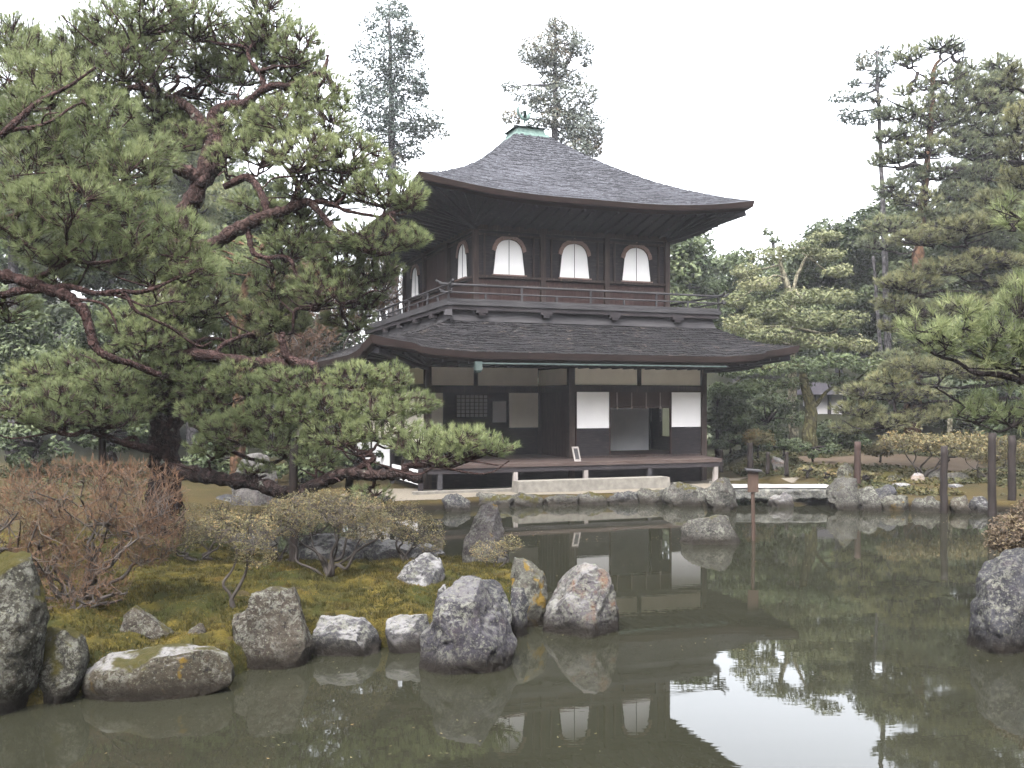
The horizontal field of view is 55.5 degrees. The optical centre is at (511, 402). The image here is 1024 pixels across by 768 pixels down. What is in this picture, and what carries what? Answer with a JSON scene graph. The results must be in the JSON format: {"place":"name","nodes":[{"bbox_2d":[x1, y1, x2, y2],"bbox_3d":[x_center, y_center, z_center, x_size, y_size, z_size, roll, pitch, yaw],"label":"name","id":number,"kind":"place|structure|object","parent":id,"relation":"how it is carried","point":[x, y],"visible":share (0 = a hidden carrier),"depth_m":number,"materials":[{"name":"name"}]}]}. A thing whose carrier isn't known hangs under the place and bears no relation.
{"place":"outdoors","nodes":[
{"label":"outdoors","id":0,"kind":"place"},
{"bbox_2d":[0,499,1023,767],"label":"pond water","id":1,"kind":"structure","parent":0,"point":[848,631],"depth_m":7.65,"materials":[{"name":"liquid"}]},
{"bbox_2d":[441,493,470,511],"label":"rock","id":2,"kind":"object","parent":1,"relation":"in","point":[456,502],"visible":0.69,"depth_m":19.76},
{"bbox_2d":[419,575,516,675],"bbox_3d":[-0.392,1.979,8.141,0.878,0.998,0.605,0,0,0],"label":"rock","id":3,"kind":"object","parent":1,"relation":"in","point":[468,630],"visible":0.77,"depth_m":7.98,"materials":[{"name":"stone"}]},
{"bbox_2d":[476,492,513,507],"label":"rock","id":4,"kind":"object","parent":1,"relation":"in","point":[502,501],"visible":0.46,"depth_m":20.54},
{"bbox_2d":[511,587,528,636],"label":"rock","id":5,"kind":"object","parent":1,"relation":"in","point":[519,605],"visible":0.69,"depth_m":9.16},
{"bbox_2d":[543,494,578,505],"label":"rock","id":6,"kind":"object","parent":1,"relation":"in","point":[563,500],"visible":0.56,"depth_m":20.78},
{"bbox_2d":[542,562,618,637],"bbox_3d":[0.668,2.015,9.399,0.756,0.909,0.650,0,0,0],"label":"rock","id":7,"kind":"object","parent":1,"relation":"in","point":[582,602],"visible":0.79,"depth_m":9.28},
{"bbox_2d":[577,491,606,505],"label":"rock","id":8,"kind":"object","parent":1,"relation":"in","point":[589,498],"visible":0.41,"depth_m":20.94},
{"bbox_2d":[661,481,703,505],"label":"rock","id":9,"kind":"object","parent":1,"relation":"in","point":[679,493],"visible":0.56,"depth_m":20.78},
{"bbox_2d":[679,515,740,544],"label":"rock","id":10,"kind":"object","parent":1,"relation":"in","point":[715,530],"visible":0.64,"depth_m":15.16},
{"bbox_2d":[703,477,736,510],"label":"rock","id":11,"kind":"object","parent":1,"relation":"in","point":[719,494],"visible":0.85,"depth_m":19.87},
{"bbox_2d":[744,468,761,540],"bbox_3d":[3.834,1.798,15.470,0.258,1.503,0.120,0,0,0],"label":"signboard","id":12,"kind":"object","parent":1,"relation":"in","point":[752,481],"visible":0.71,"depth_m":15.46,"materials":[{"name":"brown wood"}]},
{"bbox_2d":[768,491,793,507],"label":"rock","id":13,"kind":"object","parent":1,"relation":"in","point":[784,499],"visible":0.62,"depth_m":20.50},
{"bbox_2d":[825,476,859,509],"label":"rock","id":14,"kind":"object","parent":1,"relation":"in","point":[842,493],"visible":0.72,"depth_m":20.03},
{"bbox_2d":[858,485,881,511],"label":"rock","id":15,"kind":"object","parent":1,"relation":"in","point":[868,499],"visible":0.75,"depth_m":19.78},
{"bbox_2d":[911,496,939,512],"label":"rock","id":16,"kind":"object","parent":1,"relation":"in","point":[929,504],"visible":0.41,"depth_m":19.53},
{"bbox_2d":[939,446,947,512],"bbox_3d":[8.609,1.603,19.402,0.155,1.469,0.167,0,0,0],"label":"support pole","id":17,"kind":"object","parent":1,"relation":"in","point":[943,482],"visible":0.85,"depth_m":19.34,"materials":[{"name":"brown wood"}]},
{"bbox_2d":[949,495,971,513],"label":"rock","id":18,"kind":"object","parent":1,"relation":"in","point":[959,504],"visible":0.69,"depth_m":19.38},
{"bbox_2d":[987,433,996,515],"bbox_3d":[9.319,1.482,18.904,0.177,1.792,0.168,0,0,0],"label":"support pole","id":19,"kind":"object","parent":1,"relation":"in","point":[992,500],"visible":0.81,"depth_m":18.84,"materials":[{"name":"brown wood"}]},
{"bbox_2d":[966,547,1023,654],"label":"rock","id":20,"kind":"object","parent":1,"relation":"in","point":[996,625],"visible":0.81,"depth_m":8.64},
{"bbox_2d":[0,284,1023,696],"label":"ground","id":21,"kind":"structure","parent":0,"point":[204,494],"depth_m":22.91,"materials":[{"name":"plant"}]},
{"bbox_2d":[0,308,65,423],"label":"wood bush","id":22,"kind":"object","parent":21,"relation":"on","point":[21,341],"visible":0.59,"depth_m":23.19,"materials":[{"name":"green plant"}]},
{"bbox_2d":[0,283,82,443],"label":"tree","id":23,"kind":"object","parent":21,"relation":"on","point":[56,311],"visible":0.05,"depth_m":31.71,"materials":[{"name":"green plant"}]},
{"bbox_2d":[0,416,85,478],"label":"wood bush","id":24,"kind":"object","parent":21,"relation":"on","point":[33,447],"visible":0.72,"depth_m":21.65,"materials":[{"name":"green plant"}]},
{"bbox_2d":[0,23,93,460],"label":"tree","id":25,"kind":"object","parent":21,"relation":"on","point":[12,266],"visible":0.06,"depth_m":26.85,"materials":[{"name":"green plant"}]},
{"bbox_2d":[0,87,103,415],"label":"tree","id":26,"kind":"object","parent":21,"relation":"on","point":[4,265],"visible":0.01,"depth_m":38.72,"materials":[{"name":"green plant"}]},
{"bbox_2d":[23,312,137,390],"bbox_3d":[-11.289,-0.928,25.008,4.276,2.790,2.935,0,0,0],"label":"wood bush","id":27,"kind":"object","parent":21,"relation":"on","point":[78,333],"visible":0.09,"depth_m":24.39,"materials":[{"name":"green plant"}]},
{"bbox_2d":[41,561,135,610],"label":"bare shrub","id":28,"kind":"object","parent":21,"relation":"on","point":[98,599],"visible":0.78,"depth_m":8.48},
{"bbox_2d":[25,79,164,460],"bbox_3d":[-12.491,-3.888,28.906,4.078,11.268,4.846,0,0,-23],"label":"tree","id":29,"kind":"object","parent":21,"relation":"on","point":[98,280],"visible":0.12,"depth_m":28.18,"materials":[{"name":"green plant"}]},
{"bbox_2d":[67,402,149,471],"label":"wood bush","id":30,"kind":"object","parent":21,"relation":"on","point":[141,433],"visible":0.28,"depth_m":21.94,"materials":[{"name":"green plant"}]},
{"bbox_2d":[95,88,233,297],"bbox_3d":[-15.135,-5.276,41.056,7.438,15.470,5.363,0,0,0],"label":"tree","id":31,"kind":"object","parent":21,"relation":"on","point":[164,191],"visible":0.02,"depth_m":39.70,"materials":[{"name":"green plant"}]},
{"bbox_2d":[114,116,253,456],"bbox_3d":[-10.580,-3.727,31.025,5.224,11.196,4.715,0,0,0],"label":"tree","id":32,"kind":"object","parent":21,"relation":"on","point":[211,205],"visible":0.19,"depth_m":30.33,"materials":[{"name":"green plant"}]},
{"bbox_2d":[180,432,248,473],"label":"wood bush","id":33,"kind":"object","parent":21,"relation":"on","point":[218,467],"visible":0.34,"depth_m":21.25,"materials":[{"name":"green plant"}]},
{"bbox_2d":[196,218,273,486],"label":"pine tree","id":34,"kind":"object","parent":21,"relation":"on","point":[236,256],"visible":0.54,"depth_m":20.91,"materials":[{"name":"green plant"}]},
{"bbox_2d":[229,453,277,505],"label":"rock","id":35,"kind":"object","parent":21,"relation":"on","point":[248,495],"visible":0.25,"depth_m":18.97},
{"bbox_2d":[0,528,511,705],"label":"moss bank","id":36,"kind":"structure","parent":21,"relation":"on","point":[220,635],"depth_m":9.34,"materials":[{"name":"plant"}]},
{"bbox_2d":[0,551,49,715],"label":"rock","id":37,"kind":"object","parent":36,"relation":"on","point":[24,615],"visible":0.94,"depth_m":6.91,"materials":[{"name":"stone"}]},
{"bbox_2d":[38,627,89,704],"bbox_3d":[-3.354,2.055,7.249,0.381,0.762,0.361,0,0,0],"label":"rock","id":38,"kind":"object","parent":36,"relation":"on","point":[66,655],"visible":0.6,"depth_m":7.14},
{"bbox_2d":[0,451,190,600],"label":"bare shrub","id":39,"kind":"object","parent":36,"relation":"on","point":[108,517],"visible":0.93,"depth_m":8.81,"materials":[{"name":"plant"}]},
{"bbox_2d":[0,35,227,376],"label":"pine tree","id":40,"kind":"object","parent":36,"relation":"on","point":[23,190],"visible":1,"depth_m":9.77,"materials":[{"name":"green plant"}]},
{"bbox_2d":[119,605,173,639],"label":"rock","id":41,"kind":"object","parent":36,"relation":"on","point":[138,619],"visible":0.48,"depth_m":8.06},
{"bbox_2d":[81,643,234,701],"bbox_3d":[-2.692,2.170,7.439,1.123,0.624,0.600,0,0,0],"label":"rock","id":42,"kind":"object","parent":36,"relation":"on","point":[167,672],"visible":0.63,"depth_m":7.25,"materials":[{"name":"stone"}]},
{"bbox_2d":[148,496,254,560],"bbox_3d":[-3.748,1.559,11.794,1.305,0.853,0.835,0,0,0],"label":"azalea","id":43,"kind":"object","parent":36,"relation":"on","point":[186,556],"visible":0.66,"depth_m":11.75,"materials":[{"name":"green plant"}]},
{"bbox_2d":[200,507,278,607],"bbox_3d":[-2.506,1.449,8.912,0.740,0.982,0.596,0,0,0],"label":"azalea","id":44,"kind":"object","parent":36,"relation":"on","point":[238,550],"visible":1,"depth_m":8.87,"materials":[{"name":"green plant"}]},
{"bbox_2d":[3,531,512,703],"bbox_3d":[-2.946,2.038,10.126,6.594,0.696,6.640,0,0,0],"label":"tall moss","id":45,"kind":"object","parent":36,"relation":"on","point":[291,565],"visible":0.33,"depth_m":9.74,"materials":[{"name":"plant"}]},
{"bbox_2d":[0,0,520,536],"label":"pine tree","id":46,"kind":"object","parent":36,"relation":"on","point":[118,52],"visible":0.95,"depth_m":12.91,"materials":[{"name":"green plant"}]},
{"bbox_2d":[232,586,314,669],"bbox_3d":[-2.055,2.017,8.306,0.713,0.872,0.608,0,0,0],"label":"rock","id":47,"kind":"object","parent":36,"relation":"on","point":[270,629],"visible":0.69,"depth_m":8.12,"materials":[{"name":"stone"}]},
{"bbox_2d":[242,492,344,561],"bbox_3d":[-2.814,1.633,12.622,1.538,0.984,0.912,0,0,0],"label":"azalea","id":48,"kind":"object","parent":36,"relation":"on","point":[284,549],"visible":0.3,"depth_m":12.59,"materials":[{"name":"green plant"}]},
{"bbox_2d":[289,445,298,562],"bbox_3d":[-2.655,1.332,11.857,0.119,1.629,0.121,0,0,0],"label":"support pole","id":49,"kind":"object","parent":36,"relation":"on","point":[293,478],"visible":0.53,"depth_m":11.81,"materials":[{"name":"brown wood"}]},
{"bbox_2d":[255,487,396,577],"bbox_3d":[-1.997,1.409,10.495,1.317,1.017,1.251,0,0,41],"label":"azalea","id":50,"kind":"object","parent":36,"relation":"on","point":[331,566],"visible":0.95,"depth_m":10.44,"materials":[{"name":"green plant"}]},
{"bbox_2d":[298,533,363,560],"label":"rock","id":51,"kind":"object","parent":36,"relation":"on","point":[324,544],"visible":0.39,"depth_m":12.67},
{"bbox_2d":[312,614,381,656],"bbox_3d":[-1.467,2.193,8.626,0.609,0.608,0.420,0,0,0],"label":"rock","id":52,"kind":"object","parent":36,"relation":"on","point":[344,635],"visible":0.57,"depth_m":8.49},
{"bbox_2d":[362,539,413,560],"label":"rock","id":53,"kind":"object","parent":36,"relation":"on","point":[378,549],"visible":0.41,"depth_m":12.76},
{"bbox_2d":[385,614,429,653],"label":"rock","id":54,"kind":"object","parent":36,"relation":"on","point":[403,633],"visible":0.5,"depth_m":8.62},
{"bbox_2d":[370,496,446,561],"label":"azalea","id":55,"kind":"object","parent":36,"relation":"on","point":[404,526],"visible":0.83,"depth_m":11.57,"materials":[{"name":"green plant"}]},
{"bbox_2d":[397,552,444,586],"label":"rock","id":56,"kind":"object","parent":36,"relation":"on","point":[423,569],"visible":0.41,"depth_m":10.21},
{"bbox_2d":[462,502,508,562],"bbox_3d":[-0.333,1.823,12.001,0.649,1.173,0.398,0,0,0],"label":"rock","id":57,"kind":"object","parent":36,"relation":"on","point":[487,523],"visible":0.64,"depth_m":11.95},
{"bbox_2d":[470,575,512,624],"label":"rock","id":58,"kind":"object","parent":36,"relation":"on","point":[496,590],"visible":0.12,"depth_m":9.10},
{"bbox_2d":[469,534,524,567],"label":"azalea","id":59,"kind":"object","parent":36,"relation":"on","point":[492,554],"visible":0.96,"depth_m":11.17,"materials":[{"name":"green plant"}]},
{"bbox_2d":[510,557,547,627],"bbox_3d":[0.170,2.009,9.674,0.379,0.913,0.347,0,0,0],"label":"rock","id":60,"kind":"object","parent":36,"relation":"on","point":[528,576],"visible":0.5,"depth_m":9.62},
{"bbox_2d":[213,172,328,448],"bbox_3d":[-8.543,-2.807,33.068,5.050,9.574,4.318,0,0,0],"label":"tree","id":61,"kind":"object","parent":21,"relation":"on","point":[233,217],"visible":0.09,"depth_m":32.16,"materials":[{"name":"green plant"}]},
{"bbox_2d":[246,257,346,444],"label":"bare tree","id":62,"kind":"object","parent":21,"relation":"on","point":[296,346],"visible":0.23,"depth_m":27.83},
{"bbox_2d":[263,443,343,482],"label":"wood bush","id":63,"kind":"object","parent":21,"relation":"on","point":[302,475],"visible":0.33,"depth_m":22.68,"materials":[{"name":"green plant"}]},
{"bbox_2d":[294,226,394,439],"bbox_3d":[-5.922,-2.053,33.907,3.866,8.182,3.877,0,0,0],"label":"tree","id":64,"kind":"object","parent":21,"relation":"on","point":[349,343],"visible":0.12,"depth_m":33.32,"materials":[{"name":"green plant"}]},
{"bbox_2d":[337,255,401,419],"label":"bare tree","id":65,"kind":"object","parent":21,"relation":"on","point":[389,299],"visible":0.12,"depth_m":30.86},
{"bbox_2d":[345,0,449,315],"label":"cedar tree","id":66,"kind":"object","parent":21,"relation":"on","point":[392,94],"visible":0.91,"depth_m":37.76,"materials":[{"name":"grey plant"}]},
{"bbox_2d":[0,443,1023,530],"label":"ground cover","id":67,"kind":"object","parent":21,"relation":"on","point":[842,451],"visible":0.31,"depth_m":23.87,"materials":[{"name":"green plant"}]},
{"bbox_2d":[510,492,542,506],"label":"rock","id":68,"kind":"object","parent":21,"relation":"on","point":[521,499],"visible":0.39,"depth_m":20.66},
{"bbox_2d":[300,106,799,494],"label":"temple pavilion","id":69,"kind":"structure","parent":21,"relation":"on","point":[543,257],"depth_m":23.53,"materials":[{"name":"brown wood"}]},
{"bbox_2d":[427,255,436,290],"bbox_3d":[-2.155,-3.450,26.200,0.030,0.900,0.920,0,0,-21],"label":"door panel","id":70,"kind":"structure","parent":69,"relation":"in","point":[432,262],"depth_m":26.14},
{"bbox_2d":[454,240,468,281],"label":"window","id":71,"kind":"structure","parent":69,"relation":"in","point":[462,251],"depth_m":23.72,"materials":[{"name":"white paper"}]},
{"bbox_2d":[456,394,487,417],"bbox_3d":[-1.022,0.090,24.789,0.862,0.590,0.045,0,0,-21],"label":"lattice window","id":72,"kind":"structure","parent":69,"relation":"in","point":[467,405],"depth_m":24.79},
{"bbox_2d":[492,236,526,276],"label":"window","id":73,"kind":"structure","parent":69,"relation":"in","point":[508,257],"depth_m":23.04,"materials":[{"name":"white paper"}]},
{"bbox_2d":[558,238,591,279],"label":"window","id":74,"kind":"structure","parent":69,"relation":"in","point":[574,255],"depth_m":23.64,"materials":[{"name":"white paper"}]},
{"bbox_2d":[621,242,652,282],"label":"window","id":75,"kind":"structure","parent":69,"relation":"in","point":[636,267],"depth_m":24.25,"materials":[{"name":"white paper"}]},
{"bbox_2d":[500,13,608,157],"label":"conifer tree","id":76,"kind":"object","parent":21,"relation":"on","point":[571,128],"visible":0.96,"depth_m":41.73,"materials":[{"name":"green plant"}]},
{"bbox_2d":[606,491,638,504],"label":"rock","id":77,"kind":"object","parent":21,"relation":"on","point":[628,497],"visible":0.41,"depth_m":21.14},
{"bbox_2d":[635,488,663,503],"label":"rock","id":78,"kind":"object","parent":21,"relation":"on","point":[647,496],"visible":0.44,"depth_m":21.22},
{"bbox_2d":[670,231,737,327],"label":"evergreen tree","id":79,"kind":"object","parent":21,"relation":"on","point":[689,262],"visible":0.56,"depth_m":37.03,"materials":[{"name":"green plant"}]},
{"bbox_2d":[707,381,756,457],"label":"dark bush","id":80,"kind":"object","parent":21,"relation":"on","point":[724,415],"visible":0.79,"depth_m":28.91,"materials":[{"name":"green plant"}]},
{"bbox_2d":[706,246,784,386],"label":"evergreen tree","id":81,"kind":"object","parent":21,"relation":"on","point":[733,259],"visible":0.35,"depth_m":41.15,"materials":[{"name":"green plant"}]},
{"bbox_2d":[707,377,786,445],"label":"wood bush","id":82,"kind":"object","parent":21,"relation":"on","point":[745,397],"visible":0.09,"depth_m":33.10,"materials":[{"name":"green plant"}]},
{"bbox_2d":[741,428,775,458],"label":"garden bush","id":83,"kind":"object","parent":21,"relation":"on","point":[756,437],"visible":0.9,"depth_m":25.74,"materials":[{"name":"green plant"}]},
{"bbox_2d":[738,394,804,452],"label":"dark bush","id":84,"kind":"object","parent":21,"relation":"on","point":[765,410],"visible":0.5,"depth_m":29.36,"materials":[{"name":"green plant"}]},
{"bbox_2d":[738,228,821,377],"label":"evergreen tree","id":85,"kind":"object","parent":21,"relation":"on","point":[769,272],"visible":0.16,"depth_m":43.32,"materials":[{"name":"green plant"}]},
{"bbox_2d":[732,484,828,503],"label":"stone bridge","id":86,"kind":"structure","parent":21,"relation":"on","point":[796,492],"depth_m":20.70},
{"bbox_2d":[715,229,879,440],"bbox_3d":[8.772,-2.029,30.082,4.755,6.957,3.463,0,0,0],"label":"evergreen tree","id":87,"kind":"object","parent":21,"relation":"on","point":[794,324],"visible":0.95,"depth_m":30.01,"materials":[{"name":"green plant"}]},
{"bbox_2d":[707,352,899,455],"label":"camellia tree","id":88,"kind":"object","parent":21,"relation":"on","point":[811,404],"visible":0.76,"depth_m":27.87,"materials":[{"name":"green plant"}]},
{"bbox_2d":[789,441,839,461],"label":"garden bush","id":89,"kind":"object","parent":21,"relation":"on","point":[813,451],"visible":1,"depth_m":25.23,"materials":[{"name":"green plant"}]},
{"bbox_2d":[797,382,848,413],"bbox_3d":[11.920,-0.025,37.250,2.000,1.550,2.300,0,0,0],"label":"garden hut","id":90,"kind":"object","parent":21,"relation":"on","point":[819,389],"visible":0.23,"depth_m":36.60,"materials":[{"name":"grey tile"}]},
{"bbox_2d":[774,215,881,378],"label":"evergreen tree","id":91,"kind":"object","parent":21,"relation":"on","point":[810,274],"visible":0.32,"depth_m":39.58,"materials":[{"name":"green plant"}]},
{"bbox_2d":[816,419,871,447],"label":"dark bush","id":92,"kind":"object","parent":21,"relation":"on","point":[824,435],"visible":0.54,"depth_m":29.52,"materials":[{"name":"green plant"}]},
{"bbox_2d":[827,44,894,418],"bbox_3d":[12.636,-5.773,34.934,2.399,14.377,1.835,0,0,-28],"label":"thin conifer","id":93,"kind":"object","parent":21,"relation":"on","point":[881,75],"visible":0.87,"depth_m":34.94,"materials":[{"name":"green plant"}]},
{"bbox_2d":[815,233,933,359],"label":"tree","id":94,"kind":"object","parent":21,"relation":"on","point":[876,349],"visible":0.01,"depth_m":48.85,"materials":[{"name":"green plant"}]},
{"bbox_2d":[862,439,893,462],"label":"garden bush","id":95,"kind":"object","parent":21,"relation":"on","point":[875,450],"visible":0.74,"depth_m":24.72,"materials":[{"name":"green plant"}]},
{"bbox_2d":[848,377,932,435],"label":"wood bush","id":96,"kind":"object","parent":21,"relation":"on","point":[899,406],"visible":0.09,"depth_m":32.96,"materials":[{"name":"green plant"}]},
{"bbox_2d":[832,189,953,402],"bbox_3d":[15.593,-3.590,38.824,5.763,10.838,5.303,0,0,0],"label":"evergreen tree","id":97,"kind":"object","parent":21,"relation":"on","point":[864,278],"visible":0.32,"depth_m":38.15,"materials":[{"name":"green plant"}]},
{"bbox_2d":[879,494,909,510],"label":"rock","id":98,"kind":"object","parent":21,"relation":"on","point":[891,502],"visible":0.56,"depth_m":19.81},
{"bbox_2d":[826,58,1023,436],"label":"pine tree","id":99,"kind":"object","parent":21,"relation":"on","point":[964,263],"visible":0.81,"depth_m":23.81,"materials":[{"name":"green plant"}]},
{"bbox_2d":[876,426,987,477],"bbox_3d":[9.966,1.215,22.998,2.834,1.309,1.518,0,0,0],"label":"garden shrub","id":100,"kind":"object","parent":21,"relation":"on","point":[926,442],"visible":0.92,"depth_m":22.85,"materials":[{"name":"green plant"}]},
{"bbox_2d":[848,32,1023,441],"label":"red pine","id":101,"kind":"object","parent":21,"relation":"on","point":[940,112],"visible":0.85,"depth_m":31.75,"materials":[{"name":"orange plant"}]},
{"bbox_2d":[889,182,1023,436],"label":"pine tree","id":102,"kind":"object","parent":21,"relation":"on","point":[943,328],"visible":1,"depth_m":9.39,"materials":[{"name":"green plant"}]},
{"bbox_2d":[922,366,1001,438],"bbox_3d":[14.959,0.362,32.998,3.465,3.144,3.251,0,0,12],"label":"wood bush","id":103,"kind":"object","parent":21,"relation":"on","point":[959,382],"visible":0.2,"depth_m":32.21,"materials":[{"name":"green plant"}]},
{"bbox_2d":[927,158,1023,402],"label":"evergreen tree","id":104,"kind":"object","parent":21,"relation":"on","point":[969,276],"visible":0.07,"depth_m":36.98,"materials":[{"name":"green plant"}]},
{"bbox_2d":[944,55,1023,403],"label":"tree","id":105,"kind":"object","parent":21,"relation":"on","point":[1012,243],"visible":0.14,"depth_m":35.43,"materials":[{"name":"green plant"}]},
{"bbox_2d":[953,434,1023,478],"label":"garden shrub","id":106,"kind":"object","parent":21,"relation":"on","point":[1019,450],"visible":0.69,"depth_m":22.41,"materials":[{"name":"green plant"}]},
{"bbox_2d":[969,385,1023,446],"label":"wood bush","id":107,"kind":"object","parent":21,"relation":"on","point":[1010,431],"visible":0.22,"depth_m":30.65,"materials":[{"name":"green plant"}]},
{"bbox_2d":[982,499,1023,554],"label":"shrub","id":108,"kind":"object","parent":21,"relation":"on","point":[1014,535],"visible":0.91,"depth_m":9.56,"materials":[{"name":"brown plant"}]},
{"bbox_2d":[1007,435,1016,500],"bbox_3d":[10.223,1.448,19.902,0.176,1.566,0.174,0,0,0],"label":"support pole","id":109,"kind":"object","parent":21,"relation":"on","point":[1011,463],"visible":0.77,"depth_m":19.84,"materials":[{"name":"brown wood"}]},
{"bbox_2d":[0,0,1023,350],"label":"sky","id":110,"kind":"structure","parent":0,"point":[725,98],"materials":[{"name":"white"}]},
{"bbox_2d":[341,477,798,500],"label":"gravel path","id":111,"kind":"structure","parent":0,"point":[405,494],"depth_m":21.61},
{"bbox_2d":[511,476,669,492],"bbox_3d":[1.845,1.910,22.241,3.827,0.340,0.440,0,0,-21],"label":"stone step","id":112,"kind":"object","parent":111,"relation":"on","point":[566,485],"visible":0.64,"depth_m":22.02,"materials":[{"name":"stone"}]},
{"bbox_2d":[799,453,986,470],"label":"sandy path","id":113,"kind":"structure","parent":0,"point":[957,463],"depth_m":26.34,"materials":[{"name":"sand"}]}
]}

